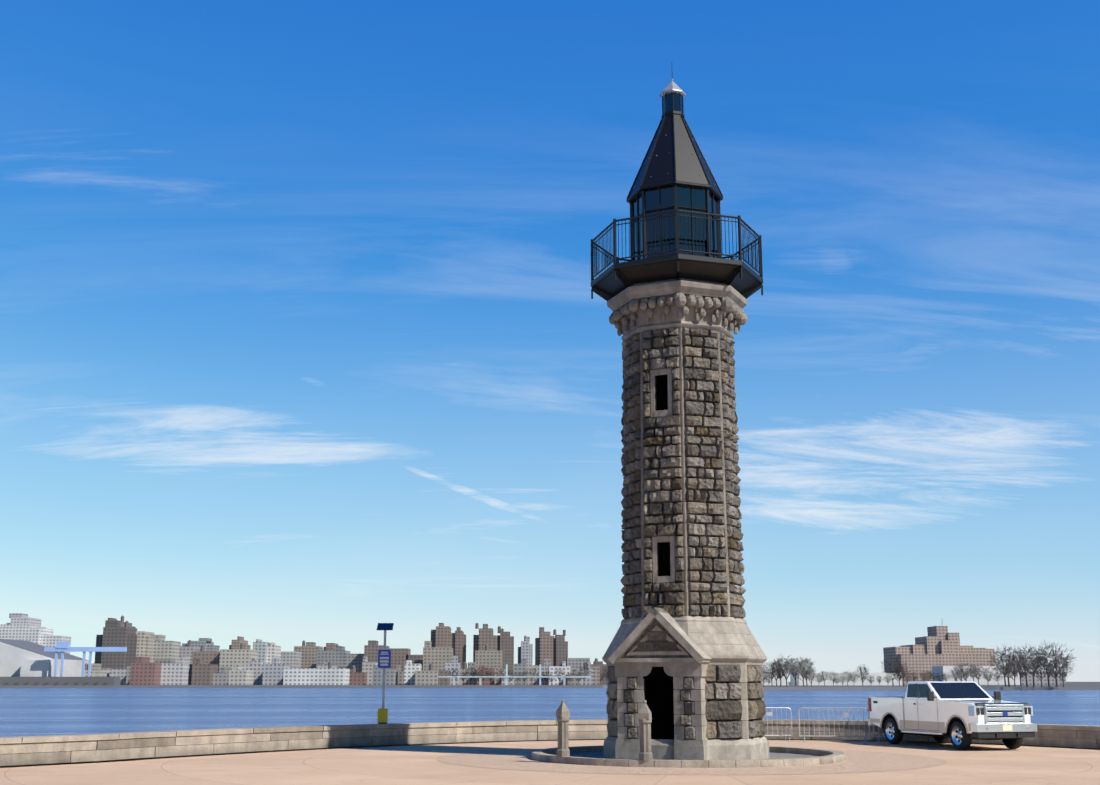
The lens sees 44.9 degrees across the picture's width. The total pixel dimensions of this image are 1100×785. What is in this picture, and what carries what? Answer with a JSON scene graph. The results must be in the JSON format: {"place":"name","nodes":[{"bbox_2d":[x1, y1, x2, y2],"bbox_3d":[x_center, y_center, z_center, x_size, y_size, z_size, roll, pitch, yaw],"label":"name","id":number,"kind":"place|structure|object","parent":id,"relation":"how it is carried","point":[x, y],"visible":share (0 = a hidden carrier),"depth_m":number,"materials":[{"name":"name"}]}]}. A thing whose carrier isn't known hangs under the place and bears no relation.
{"place":"outdoors","nodes":[
{"label":"outdoors","id":0,"kind":"place"},
{"bbox_2d":[0,688,1099,736],"bbox_3d":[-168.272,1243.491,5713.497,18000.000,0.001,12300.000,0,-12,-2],"label":"water","id":1,"kind":"structure","parent":0,"point":[46,711],"depth_m":264.71,"materials":[{"name":"blue liquid"}]},
{"bbox_2d":[0,739,1099,784],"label":"plaza ground","id":2,"kind":"structure","parent":0,"point":[972,764],"depth_m":29.57,"materials":[{"name":"beige concrete"}]},
{"bbox_2d":[0,719,1099,767],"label":"sea wall","id":3,"kind":"structure","parent":2,"relation":"on","point":[38,750],"depth_m":39.53,"materials":[{"name":"stone"}]},
{"bbox_2d":[377,623,393,723],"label":"sign post","id":4,"kind":"object","parent":3,"relation":"on","point":[384,658],"visible":1,"depth_m":41.75,"materials":[{"name":"blue metal"}]},
{"bbox_2d":[438,748,944,774],"bbox_3d":[3.519,9.421,34.326,12.800,0.004,12.800,0,-12,-2],"label":"cobble ring","id":5,"kind":"object","parent":2,"relation":"on","point":[853,762],"visible":0.44,"depth_m":31.26,"materials":[{"name":"beige stone"}]},
{"bbox_2d":[602,278,769,759],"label":"stone tower","id":6,"kind":"structure","parent":5,"relation":"on","point":[682,547],"depth_m":34.62,"materials":[{"name":"grey stone"}]},
{"bbox_2d":[608,607,711,762],"bbox_3d":[2.865,7.300,33.342,2.520,3.740,1.270,-6,-13,24],"label":"entrance porch","id":7,"kind":"object","parent":6,"relation":"attached to","point":[659,658],"visible":0.9,"depth_m":32.94,"materials":[{"name":"grey stone"}]},
{"bbox_2d":[591,76,762,300],"bbox_3d":[3.519,-5.986,37.666,4.755,7.300,4.755,0,-12,-2],"label":"lantern room","id":8,"kind":"object","parent":6,"relation":"on","point":[674,198],"visible":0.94,"depth_m":36.43,"materials":[{"name":"black metal"}]},
{"bbox_2d":[531,745,844,767],"bbox_3d":[3.519,9.348,34.342,8.000,0.160,8.000,0,-12,-2],"label":"kerb ring","id":9,"kind":"object","parent":5,"relation":"on","point":[824,755],"visible":0.62,"depth_m":31.28,"materials":[{"name":"stone"}]},
{"bbox_2d":[556,699,652,760],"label":"bollards","id":10,"kind":"object","parent":9,"relation":"on","point":[644,718],"visible":0.98,"depth_m":31.05,"materials":[{"name":"stone"}]},
{"bbox_2d":[765,707,932,742],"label":"metal barricades","id":11,"kind":"object","parent":2,"relation":"on","point":[803,708],"visible":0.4,"depth_m":43.70,"materials":[{"name":"grey"}]},
{"bbox_2d":[868,681,1036,749],"bbox_3d":[12.146,9.780,40.794,2.470,2.050,6.071,4,-13,-16],"label":"pickup truck","id":12,"kind":"object","parent":2,"relation":"on","point":[961,715],"visible":1,"depth_m":39.62,"materials":[{"name":"white metal"}]},
{"bbox_2d":[0,682,1099,689],"bbox_3d":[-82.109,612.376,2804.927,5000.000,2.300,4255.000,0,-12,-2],"label":"shore land","id":13,"kind":"structure","parent":0,"point":[1082,686],"depth_m":955.05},
{"bbox_2d":[0,613,1065,684],"bbox_3d":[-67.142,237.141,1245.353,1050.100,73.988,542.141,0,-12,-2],"label":"skyline","id":14,"kind":"structure","parent":13,"relation":"on","point":[33,651],"depth_m":1158.01},
{"bbox_2d":[448,640,1076,686],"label":"trees","id":15,"kind":"object","parent":13,"relation":"on","point":[1013,661],"visible":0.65,"depth_m":762.73,"materials":[{"name":"plant"}]},
{"bbox_2d":[0,0,1099,681],"label":"sky","id":16,"kind":"structure","parent":0,"point":[303,335],"materials":[{"name":"blue"}]}
]}

